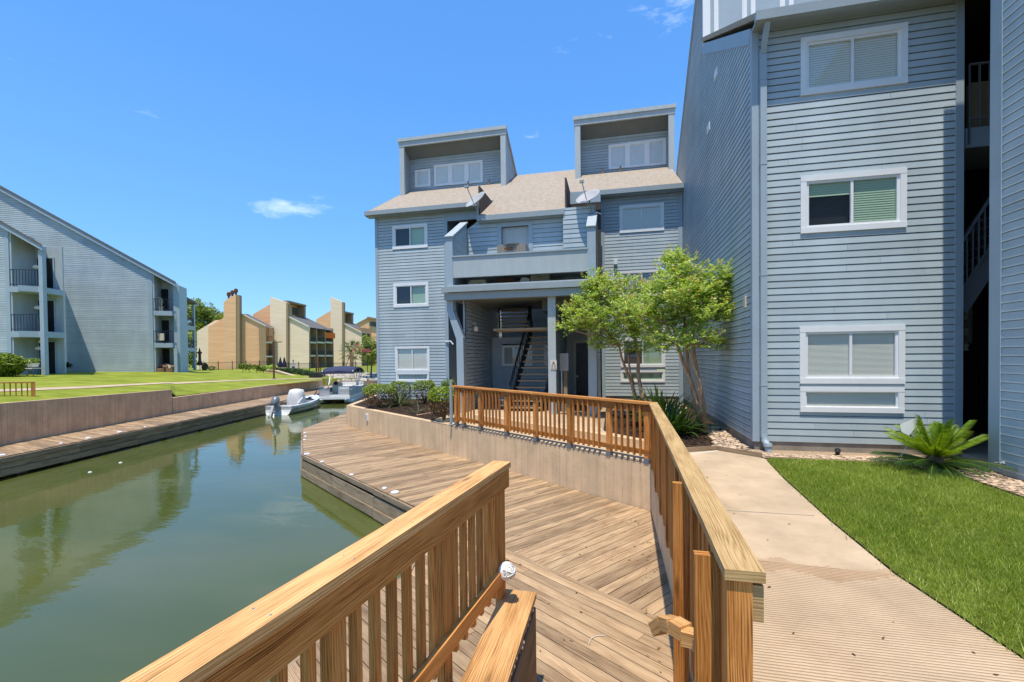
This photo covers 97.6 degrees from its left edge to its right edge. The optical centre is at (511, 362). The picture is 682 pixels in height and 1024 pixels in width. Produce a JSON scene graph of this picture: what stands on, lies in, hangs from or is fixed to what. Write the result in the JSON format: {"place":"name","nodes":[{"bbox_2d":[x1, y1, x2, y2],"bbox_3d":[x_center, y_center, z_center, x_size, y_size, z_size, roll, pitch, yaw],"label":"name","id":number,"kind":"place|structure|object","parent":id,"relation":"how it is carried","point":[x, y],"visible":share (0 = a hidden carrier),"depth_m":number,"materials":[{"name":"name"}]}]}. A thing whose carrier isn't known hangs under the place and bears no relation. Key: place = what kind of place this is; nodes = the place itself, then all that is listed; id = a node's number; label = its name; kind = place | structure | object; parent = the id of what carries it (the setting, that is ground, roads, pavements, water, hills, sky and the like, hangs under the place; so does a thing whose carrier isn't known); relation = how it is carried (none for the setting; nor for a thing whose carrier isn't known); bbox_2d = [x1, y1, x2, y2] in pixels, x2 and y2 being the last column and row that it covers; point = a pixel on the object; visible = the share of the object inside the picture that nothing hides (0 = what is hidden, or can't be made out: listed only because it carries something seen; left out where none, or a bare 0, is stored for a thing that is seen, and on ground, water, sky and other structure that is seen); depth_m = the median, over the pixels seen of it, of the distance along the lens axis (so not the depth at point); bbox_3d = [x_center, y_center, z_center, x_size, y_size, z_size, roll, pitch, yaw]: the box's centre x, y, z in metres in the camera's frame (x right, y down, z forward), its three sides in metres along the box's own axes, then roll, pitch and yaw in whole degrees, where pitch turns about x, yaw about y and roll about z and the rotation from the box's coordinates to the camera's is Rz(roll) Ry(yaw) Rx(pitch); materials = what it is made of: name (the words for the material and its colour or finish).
{"place":"outdoors","nodes":[
{"label":"outdoors","id":0,"kind":"place"},
{"bbox_2d":[0,220,65,374],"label":"apartment building","id":1,"kind":"structure","parent":0,"point":[32,311],"depth_m":27.64,"materials":[{"name":"blue paint"}]},
{"bbox_2d":[37,258,52,288],"bbox_3d":[-29.983,-5.700,28.817,0.900,2.050,0.040,-1,1,-8],"label":"door","id":2,"kind":"structure","parent":1,"relation":"in","point":[49,261],"depth_m":28.83,"materials":[{"name":"black glass"}]},
{"bbox_2d":[38,301,53,331],"bbox_3d":[-29.954,-2.980,28.858,0.900,2.050,0.040,-1,1,-8],"label":"door","id":3,"kind":"structure","parent":1,"relation":"in","point":[50,304],"depth_m":28.87,"materials":[{"name":"black glass"}]},
{"bbox_2d":[39,342,54,373],"bbox_3d":[-29.926,-0.328,28.898,0.900,2.050,0.040,-1,1,-8],"label":"door","id":4,"kind":"structure","parent":1,"relation":"in","point":[51,345],"depth_m":28.91,"materials":[{"name":"black"}]},
{"bbox_2d":[0,369,321,402],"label":"lawn","id":5,"kind":"structure","parent":0,"point":[69,379],"depth_m":26.80,"materials":[{"name":"green plant"}]},
{"bbox_2d":[0,352,27,376],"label":"hedge","id":6,"kind":"object","parent":5,"relation":"on","point":[11,365],"visible":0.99,"depth_m":25.62,"materials":[{"name":"green plant"}]},
{"bbox_2d":[0,382,35,396],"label":"wooden railing","id":7,"kind":"object","parent":5,"relation":"on","point":[33,391],"visible":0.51,"depth_m":16.88,"materials":[{"name":"brown wood"}]},
{"bbox_2d":[0,185,188,371],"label":"apartment building","id":8,"kind":"structure","parent":5,"relation":"on","point":[101,278],"depth_m":36.93,"materials":[{"name":"blue paint"}]},
{"bbox_2d":[161,289,168,310],"bbox_3d":[-30.709,-5.466,39.403,0.900,2.050,0.040,-1,1,-19],"label":"door","id":9,"kind":"structure","parent":8,"relation":"in","point":[164,292],"depth_m":39.45,"materials":[{"name":"black glass"}]},
{"bbox_2d":[162,320,168,342],"bbox_3d":[-30.680,-2.739,39.445,0.900,2.050,0.040,-1,1,-19],"label":"door","id":10,"kind":"structure","parent":8,"relation":"in","point":[165,323],"depth_m":39.49,"materials":[{"name":"black glass"}]},
{"bbox_2d":[162,349,169,363],"bbox_3d":[-30.654,-0.240,39.483,0.900,2.050,0.040,-1,1,-19],"label":"door","id":11,"kind":"structure","parent":8,"relation":"in","point":[166,352],"depth_m":39.53,"materials":[{"name":"black"}]},
{"bbox_2d":[0,378,312,391],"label":"garden path","id":12,"kind":"structure","parent":5,"relation":"on","point":[46,388],"depth_m":22.76,"materials":[{"name":"concrete"}]},
{"bbox_2d":[187,297,196,369],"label":"apartment wing","id":13,"kind":"structure","parent":5,"relation":"on","point":[191,326],"depth_m":54.41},
{"bbox_2d":[275,368,325,376],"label":"sloping hedge","id":14,"kind":"object","parent":5,"relation":"on","point":[304,372],"visible":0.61,"depth_m":51.86,"materials":[{"name":"green plant"}]},
{"bbox_2d":[277,362,376,372],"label":"iron fence","id":15,"kind":"object","parent":5,"relation":"on","point":[298,363],"visible":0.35,"depth_m":57.30,"materials":[{"name":"black metal"}]},
{"bbox_2d":[0,393,400,681],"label":"canal water","id":16,"kind":"structure","parent":0,"point":[138,558],"depth_m":8.23,"materials":[{"name":"green liquid"}]},
{"bbox_2d":[0,394,321,476],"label":"dock fascia","id":17,"kind":"structure","parent":16,"relation":"in","point":[20,462],"depth_m":16.05,"materials":[{"name":"brown wood"}]},
{"bbox_2d":[0,388,322,457],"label":"opposite boardwalk","id":18,"kind":"structure","parent":17,"relation":"on","point":[18,448],"depth_m":17.61,"materials":[{"name":"brown wood"}]},
{"bbox_2d":[0,390,171,445],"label":"retaining wall","id":19,"kind":"structure","parent":18,"relation":"on","point":[21,421],"depth_m":16.89,"materials":[{"name":"concrete"}]},
{"bbox_2d":[172,378,322,413],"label":"retaining wall","id":20,"kind":"structure","parent":18,"relation":"on","point":[186,403],"depth_m":27.30,"materials":[{"name":"concrete"}]},
{"bbox_2d":[263,389,319,416],"bbox_3d":[-13.770,2.451,28.334,1.987,1.587,5.763,-1,1,1],"label":"motor boat","id":21,"kind":"object","parent":16,"relation":"on","point":[298,400],"visible":0.92,"depth_m":27.96,"materials":[{"name":"white plastic"}]},
{"bbox_2d":[319,366,366,403],"bbox_3d":[-13.210,1.659,35.382,2.340,2.870,6.367,-1,1,-6],"label":"pontoon boat","id":22,"kind":"object","parent":16,"relation":"on","point":[349,392],"visible":0.92,"depth_m":33.78,"materials":[{"name":"silver metal"}]},
{"bbox_2d":[0,0,799,359],"label":"sky","id":23,"kind":"structure","parent":0,"point":[220,147],"materials":[{"name":"blue"}]},
{"bbox_2d":[154,362,664,393],"bbox_3d":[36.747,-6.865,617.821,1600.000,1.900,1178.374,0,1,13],"label":"ground","id":24,"kind":"structure","parent":0,"point":[364,368],"depth_m":66.66,"materials":[{"name":"green plant"}]},
{"bbox_2d":[188,331,196,367],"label":"broadleaf tree","id":25,"kind":"object","parent":24,"relation":"on","point":[190,361],"visible":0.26,"depth_m":103.52,"materials":[{"name":"green plant"}]},
{"bbox_2d":[187,297,215,333],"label":"broadleaf tree","id":26,"kind":"object","parent":24,"relation":"on","point":[208,318],"visible":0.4,"depth_m":116.14,"materials":[{"name":"green plant"}]},
{"bbox_2d":[188,305,223,331],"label":"broadleaf tree","id":27,"kind":"object","parent":24,"relation":"on","point":[218,314],"visible":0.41,"depth_m":117.10,"materials":[{"name":"green plant"}]},
{"bbox_2d":[197,288,273,368],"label":"apartment building","id":28,"kind":"structure","parent":24,"relation":"on","point":[235,335],"depth_m":84.31,"materials":[{"name":"beige wood"}]},
{"bbox_2d":[253,297,333,367],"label":"apartment building","id":29,"kind":"structure","parent":24,"relation":"on","point":[299,336],"depth_m":87.96,"materials":[{"name":"beige wood"}]},
{"bbox_2d":[316,297,371,365],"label":"apartment building","id":30,"kind":"structure","parent":24,"relation":"on","point":[337,318],"depth_m":107.86,"materials":[{"name":"beige"}]},
{"bbox_2d":[339,339,363,366],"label":"palm tree","id":31,"kind":"object","parent":24,"relation":"on","point":[351,357],"visible":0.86,"depth_m":57.78,"materials":[{"name":"plant"}]},
{"bbox_2d":[332,372,376,381],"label":"rock revetment","id":32,"kind":"object","parent":24,"relation":"on","point":[365,376],"visible":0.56,"depth_m":44.54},
{"bbox_2d":[352,334,376,377],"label":"crape myrtle","id":33,"kind":"object","parent":32,"relation":"on","point":[372,355],"visible":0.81,"depth_m":43.71,"materials":[{"name":"green plant"}]},
{"bbox_2d":[356,316,376,364],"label":"apartment building","id":34,"kind":"structure","parent":24,"relation":"on","point":[368,322],"depth_m":127.83,"materials":[{"name":"beige"}]},
{"bbox_2d":[432,403,650,463],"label":"entrance paving","id":35,"kind":"structure","parent":0,"point":[596,449],"depth_m":11.64,"materials":[{"name":"concrete"}]},
{"bbox_2d":[448,380,452,425],"bbox_3d":[-1.681,1.095,12.223,0.147,1.268,0.087,-1,1,-42],"label":"drain pipe","id":36,"kind":"object","parent":35,"relation":"on","point":[451,400],"visible":1,"depth_m":12.21,"materials":[{"name":"grey metal"}]},
{"bbox_2d":[475,414,643,448],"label":"retaining wall","id":37,"kind":"structure","parent":35,"relation":"on","point":[603,437],"depth_m":10.05,"materials":[{"name":"concrete"}]},
{"bbox_2d":[560,353,568,411],"bbox_3d":[1.789,0.651,14.898,0.383,1.950,0.194,0,1,13],"label":"meter post","id":38,"kind":"object","parent":35,"relation":"on","point":[564,362],"visible":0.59,"depth_m":14.86,"materials":[{"name":"grey metal"}]},
{"bbox_2d":[355,384,1023,658],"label":"terrace ground","id":39,"kind":"structure","parent":0,"point":[602,414],"depth_m":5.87,"materials":[{"name":"green plant"}]},
{"bbox_2d":[354,396,453,419],"bbox_3d":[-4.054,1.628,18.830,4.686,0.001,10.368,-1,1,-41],"label":"shrub bed","id":40,"kind":"object","parent":39,"relation":"on","point":[393,410],"visible":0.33,"depth_m":16.64,"materials":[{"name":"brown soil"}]},
{"bbox_2d":[361,383,396,406],"bbox_3d":[-5.007,1.205,16.855,1.270,0.947,1.275,0,1,13],"label":"clipped shrub","id":41,"kind":"object","parent":40,"relation":"on","point":[389,390],"visible":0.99,"depth_m":16.72,"materials":[{"name":"green plant"}]},
{"bbox_2d":[374,383,418,407],"bbox_3d":[-4.360,1.256,17.362,2.026,1.184,2.162,0,1,13],"label":"spiky plant","id":42,"kind":"object","parent":40,"relation":"on","point":[399,398],"visible":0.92,"depth_m":17.22,"materials":[{"name":"green plant"}]},
{"bbox_2d":[388,380,411,396],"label":"clipped shrub","id":43,"kind":"object","parent":40,"relation":"on","point":[396,383],"visible":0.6,"depth_m":19.55,"materials":[{"name":"green plant"}]},
{"bbox_2d":[411,379,435,403],"bbox_3d":[-3.490,1.147,18.004,0.974,0.990,0.988,0,1,13],"label":"clipped shrub","id":44,"kind":"object","parent":40,"relation":"on","point":[420,388],"visible":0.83,"depth_m":17.78,"materials":[{"name":"green plant"}]},
{"bbox_2d":[427,386,453,420],"bbox_3d":[-1.988,1.176,13.105,0.989,1.049,0.990,-1,1,-15],"label":"clipped shrub","id":45,"kind":"object","parent":40,"relation":"in","point":[443,410],"visible":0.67,"depth_m":12.94,"materials":[{"name":"green plant"}]},
{"bbox_2d":[346,405,650,510],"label":"retaining wall","id":46,"kind":"structure","parent":39,"relation":"on","point":[624,481],"depth_m":10.00,"materials":[{"name":"concrete"}]},
{"bbox_2d":[451,385,652,464],"bbox_3d":[0.416,1.177,9.927,0.148,1.125,6.001,-1,1,-42],"label":"wooden railing","id":47,"kind":"object","parent":46,"relation":"on","point":[608,404],"visible":0.99,"depth_m":9.23,"materials":[{"name":"brown wood"}]},
{"bbox_2d":[364,103,683,414],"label":"apartment building","id":48,"kind":"structure","parent":39,"relation":"on","point":[439,318],"depth_m":18.13,"materials":[{"name":"blue paint"}]},
{"bbox_2d":[392,223,427,249],"bbox_3d":[-4.459,-5.542,19.731,1.664,1.044,0.198,0,1,13],"label":"window","id":49,"kind":"structure","parent":48,"relation":"in","point":[411,236],"depth_m":19.71,"materials":[{"name":"white glass"}]},
{"bbox_2d":[393,282,428,307],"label":"window","id":50,"kind":"structure","parent":48,"relation":"in","point":[416,294],"depth_m":19.74,"materials":[{"name":"white glass"}]},
{"bbox_2d":[395,346,429,371],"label":"window","id":51,"kind":"structure","parent":48,"relation":"in","point":[407,358],"depth_m":19.76,"materials":[{"name":"white glass"}]},
{"bbox_2d":[396,372,429,381],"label":"window","id":52,"kind":"structure","parent":48,"relation":"in","point":[401,376],"depth_m":19.76,"materials":[{"name":"white glass"}]},
{"bbox_2d":[415,168,430,187],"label":"window","id":53,"kind":"structure","parent":48,"relation":"in","point":[422,176],"depth_m":23.34,"materials":[{"name":"white glass"}]},
{"bbox_2d":[434,163,449,186],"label":"window","id":54,"kind":"structure","parent":48,"relation":"in","point":[441,172],"depth_m":23.11,"materials":[{"name":"white glass"}]},
{"bbox_2d":[450,161,466,184],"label":"window","id":55,"kind":"structure","parent":48,"relation":"in","point":[457,170],"depth_m":22.92,"materials":[{"name":"white glass"}]},
{"bbox_2d":[464,185,484,220],"bbox_3d":[-1.300,-5.645,16.082,0.811,1.275,0.666,0,1,13],"label":"satellite dish","id":56,"kind":"object","parent":48,"relation":"attached to","point":[475,199],"visible":1,"depth_m":16.15,"materials":[{"name":"grey metal"}]},
{"bbox_2d":[466,160,482,183],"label":"window","id":57,"kind":"structure","parent":48,"relation":"in","point":[474,169],"depth_m":22.73,"materials":[{"name":"white glass"}]},
{"bbox_2d":[497,243,528,252],"bbox_3d":[0.060,-3.600,15.691,0.986,1.061,0.940,0,1,13],"label":"air conditioner","id":58,"kind":"object","parent":48,"relation":"on","point":[511,247],"visible":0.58,"depth_m":15.31,"materials":[{"name":"metal"}]},
{"bbox_2d":[502,226,528,247],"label":"blanked window","id":59,"kind":"structure","parent":48,"relation":"in","point":[511,234],"depth_m":16.19,"materials":[{"name":"white paint"}]},
{"bbox_2d":[502,345,532,365],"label":"window","id":60,"kind":"structure","parent":48,"relation":"in","point":[509,352],"depth_m":18.36,"materials":[{"name":"grey glass"}]},
{"bbox_2d":[531,274,549,281],"bbox_3d":[0.942,-2.779,15.030,0.633,0.360,0.030,0,1,13],"label":"slatted panel","id":61,"kind":"object","parent":48,"relation":"on","point":[543,276],"visible":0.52,"depth_m":15.01,"materials":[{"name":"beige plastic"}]},
{"bbox_2d":[576,343,587,395],"bbox_3d":[2.752,0.406,17.282,0.550,2.345,0.090,0,1,13],"label":"door","id":62,"kind":"structure","parent":48,"relation":"in","point":[581,348],"depth_m":17.30,"materials":[{"name":"black metal"}]},
{"bbox_2d":[576,180,600,213],"bbox_3d":[2.578,-5.481,15.108,0.865,1.167,0.664,0,1,13],"label":"satellite dish","id":63,"kind":"object","parent":48,"relation":"attached to","point":[589,195],"visible":1,"depth_m":15.18,"materials":[{"name":"grey metal"}]},
{"bbox_2d":[608,143,627,169],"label":"window","id":64,"kind":"structure","parent":48,"relation":"in","point":[618,153],"depth_m":21.17,"materials":[{"name":"white glass"}]},
{"bbox_2d":[628,140,646,167],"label":"window","id":65,"kind":"structure","parent":48,"relation":"in","point":[637,151],"depth_m":20.97,"materials":[{"name":"white glass"}]},
{"bbox_2d":[619,202,663,233],"bbox_3d":[5.075,-5.660,17.581,1.676,1.070,0.198,0,1,13],"label":"window","id":66,"kind":"structure","parent":48,"relation":"in","point":[649,217],"depth_m":17.53,"materials":[{"name":"white glass"}]},
{"bbox_2d":[620,269,663,298],"bbox_3d":[5.087,-3.093,17.567,1.657,1.085,0.088,0,1,13],"label":"window","id":67,"kind":"structure","parent":48,"relation":"in","point":[644,273],"depth_m":17.57,"materials":[{"name":"white glass"}]},
{"bbox_2d":[621,339,664,366],"bbox_3d":[5.139,-0.404,17.659,1.679,1.130,0.198,0,1,13],"label":"window","id":68,"kind":"structure","parent":48,"relation":"in","point":[655,359],"depth_m":17.60,"materials":[{"name":"white glass"}]},
{"bbox_2d":[621,370,664,381],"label":"window","id":69,"kind":"structure","parent":48,"relation":"in","point":[646,375],"depth_m":17.58,"materials":[{"name":"white glass"}]},
{"bbox_2d":[647,138,665,166],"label":"window","id":70,"kind":"structure","parent":48,"relation":"in","point":[656,148],"depth_m":20.79,"materials":[{"name":"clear glass"}]},
{"bbox_2d":[651,470,693,681],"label":"retaining wall","id":71,"kind":"structure","parent":39,"relation":"on","point":[660,532],"depth_m":6.03,"materials":[{"name":"concrete"}]},
{"bbox_2d":[603,403,748,448],"bbox_3d":[4.196,1.623,13.103,2.900,0.001,9.250,0,1,13],"label":"tree bed","id":72,"kind":"object","parent":39,"relation":"on","point":[700,435],"visible":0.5,"depth_m":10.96,"materials":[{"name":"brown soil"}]},
{"bbox_2d":[551,265,670,417],"bbox_3d":[2.912,-0.581,13.084,3.592,4.668,1.892,0,1,13],"label":"crape myrtle","id":73,"kind":"object","parent":72,"relation":"on","point":[613,301],"visible":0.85,"depth_m":13.09,"materials":[{"name":"green plant"}]},
{"bbox_2d":[628,382,692,419],"bbox_3d":[3.766,1.053,11.741,1.881,1.238,1.975,0,1,40],"label":"strap leaf plant","id":74,"kind":"object","parent":72,"relation":"on","point":[663,402],"visible":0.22,"depth_m":11.37,"materials":[{"name":"green plant"}]},
{"bbox_2d":[629,394,724,435],"bbox_3d":[3.790,1.187,10.511,2.079,1.022,2.152,-1,1,-27],"label":"strap leaf plant","id":75,"kind":"object","parent":72,"relation":"on","point":[674,417],"visible":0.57,"depth_m":10.26,"materials":[{"name":"green plant"}]},
{"bbox_2d":[619,244,737,432],"bbox_3d":[4.152,-0.600,10.635,3.128,4.545,1.930,0,1,13],"label":"crape myrtle","id":76,"kind":"object","parent":72,"relation":"on","point":[680,284],"visible":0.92,"depth_m":10.48,"materials":[{"name":"green plant"}]},
{"bbox_2d":[707,425,751,450],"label":"pebbles","id":77,"kind":"object","parent":72,"relation":"on","point":[715,432],"visible":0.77,"depth_m":9.69,"materials":[{"name":"beige gravel"}]},
{"bbox_2d":[686,446,761,457],"bbox_3d":[3.937,1.669,8.536,1.391,0.100,0.455,0,1,21],"label":"bed edging","id":78,"kind":"object","parent":39,"relation":"on","point":[727,449],"visible":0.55,"depth_m":8.59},
{"bbox_2d":[689,450,894,574],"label":"walkway","id":79,"kind":"structure","parent":39,"relation":"on","point":[817,539],"depth_m":5.06,"materials":[{"name":"concrete"}]},
{"bbox_2d":[676,0,964,456],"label":"apartment building","id":80,"kind":"structure","parent":39,"relation":"on","point":[829,220],"depth_m":8.36,"materials":[{"name":"blue paint"}]},
{"bbox_2d":[714,0,746,31],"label":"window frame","id":81,"kind":"structure","parent":80,"relation":"in","point":[744,2],"depth_m":13.01,"materials":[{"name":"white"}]},
{"bbox_2d":[799,386,904,412],"bbox_3d":[6.300,0.675,8.392,1.690,0.480,0.203,0,1,13],"label":"window","id":82,"kind":"structure","parent":80,"relation":"in","point":[812,398],"depth_m":8.33,"materials":[{"name":"clear glass"}]},
{"bbox_2d":[799,325,905,383],"bbox_3d":[6.294,-0.153,8.379,1.705,1.068,0.203,0,1,13],"label":"window","id":83,"kind":"structure","parent":80,"relation":"in","point":[869,354],"depth_m":8.32,"materials":[{"name":"white glass"}]},
{"bbox_2d":[800,167,906,233],"bbox_3d":[6.282,-2.977,8.332,1.708,1.065,0.203,0,1,13],"label":"window","id":84,"kind":"structure","parent":80,"relation":"in","point":[870,199],"depth_m":8.28,"materials":[{"name":"white glass"}]},
{"bbox_2d":[800,22,907,96],"bbox_3d":[6.260,-5.549,8.291,1.715,1.070,0.203,0,1,13],"label":"window","id":85,"kind":"structure","parent":80,"relation":"in","point":[871,57],"depth_m":8.24,"materials":[{"name":"white glass"}]},
{"bbox_2d":[751,449,1023,495],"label":"pebble bed","id":86,"kind":"object","parent":39,"relation":"on","point":[781,452],"visible":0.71,"depth_m":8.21,"materials":[{"name":"beige gravel"}]},
{"bbox_2d":[875,462,973,474],"bbox_3d":[6.756,1.681,7.162,1.654,0.001,0.836,0,1,13],"label":"mulch patch","id":87,"kind":"object","parent":86,"relation":"on","point":[917,467],"visible":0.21,"depth_m":7.16,"materials":[{"name":"brown soil"}]},
{"bbox_2d":[897,413,925,461],"bbox_3d":[6.545,1.251,7.357,0.436,0.881,0.026,0,1,13],"label":"garden flag","id":88,"kind":"object","parent":87,"relation":"on","point":[907,428],"visible":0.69,"depth_m":7.35,"materials":[{"name":"white fabric"}]},
{"bbox_2d":[869,414,1018,478],"bbox_3d":[6.741,1.353,7.214,1.905,1.087,1.756,0,1,13],"label":"sago palm","id":89,"kind":"object","parent":86,"relation":"on","point":[937,443],"visible":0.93,"depth_m":7.01,"materials":[{"name":"green plant"}]},
{"bbox_2d":[753,561,1023,681],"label":"grooved ramp","id":90,"kind":"structure","parent":39,"relation":"on","point":[833,619],"depth_m":2.95,"materials":[{"name":"concrete"}]},
{"bbox_2d":[960,0,990,462],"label":"stair passage","id":91,"kind":"object","parent":39,"relation":"on","point":[976,191],"visible":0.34,"depth_m":9.21,"materials":[{"name":"concrete"}]},
{"bbox_2d":[963,313,968,350],"bbox_3d":[9.288,-0.689,9.172,0.092,0.870,0.092,-1,1,-10],"label":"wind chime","id":92,"kind":"object","parent":91,"relation":"hanging from","point":[965,330],"visible":0.9,"depth_m":9.15,"materials":[{"name":"black metal"}]},
{"bbox_2d":[988,0,1023,480],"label":"apartment wing","id":93,"kind":"structure","parent":39,"relation":"on","point":[1006,342],"depth_m":6.63,"materials":[{"name":"blue wood"}]},
{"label":"dock underside","id":94,"kind":"object","parent":39,"relation":"on","visible":0},
{"bbox_2d":[288,413,692,681],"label":"wooden dock","id":95,"kind":"object","parent":94,"relation":"on","point":[553,531],"visible":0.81,"depth_m":5.71,"materials":[{"name":"brown wood"}]},
{"bbox_2d":[121,461,510,681],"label":"wooden railing","id":96,"kind":"object","parent":95,"relation":"on","point":[272,635],"visible":0.99,"depth_m":1.99,"materials":[{"name":"brown wood"}]},
{"bbox_2d":[498,561,515,580],"bbox_3d":[-0.023,1.555,3.334,0.132,0.134,0.114,-1,1,-41],"label":"bulkhead light","id":97,"kind":"object","parent":96,"relation":"attached to","point":[507,569],"visible":0.98,"depth_m":3.31,"materials":[{"name":"beige glass"}]},
{"bbox_2d":[288,413,414,666],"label":"dock fascia","id":98,"kind":"structure","parent":95,"relation":"attached to","point":[379,506],"depth_m":9.92,"materials":[{"name":"grey"}]},
{"bbox_2d":[461,589,536,681],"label":"wooden bench","id":99,"kind":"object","parent":95,"relation":"on","point":[505,650],"depth_m":2.99,"materials":[{"name":"wood"}]},
{"bbox_2d":[672,481,689,681],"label":"gate post","id":100,"kind":"object","parent":95,"relation":"on","point":[680,519],"visible":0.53,"depth_m":3.04,"materials":[{"name":"brown wood"}]},
{"bbox_2d":[693,550,718,681],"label":"gate post","id":101,"kind":"object","parent":95,"relation":"on","point":[706,608],"visible":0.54,"depth_m":2.01,"materials":[{"name":"brown wood"}]},
{"bbox_2d":[649,402,765,681],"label":"wooden railing","id":102,"kind":"object","parent":95,"relation":"on","point":[713,528],"visible":0.81,"depth_m":2.06,"materials":[{"name":"brown wood"}]},
{"bbox_2d":[648,614,693,652],"bbox_3d":[0.971,1.575,2.581,0.192,0.219,0.473,-1,1,-34],"label":"handrail bracket","id":103,"kind":"object","parent":102,"relation":"attached to","point":[680,629],"visible":0.62,"depth_m":2.54,"materials":[{"name":"brown wood"}]},
{"bbox_2d":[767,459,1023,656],"bbox_3d":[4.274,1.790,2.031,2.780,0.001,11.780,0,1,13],"label":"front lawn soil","id":104,"kind":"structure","parent":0,"point":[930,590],"depth_m":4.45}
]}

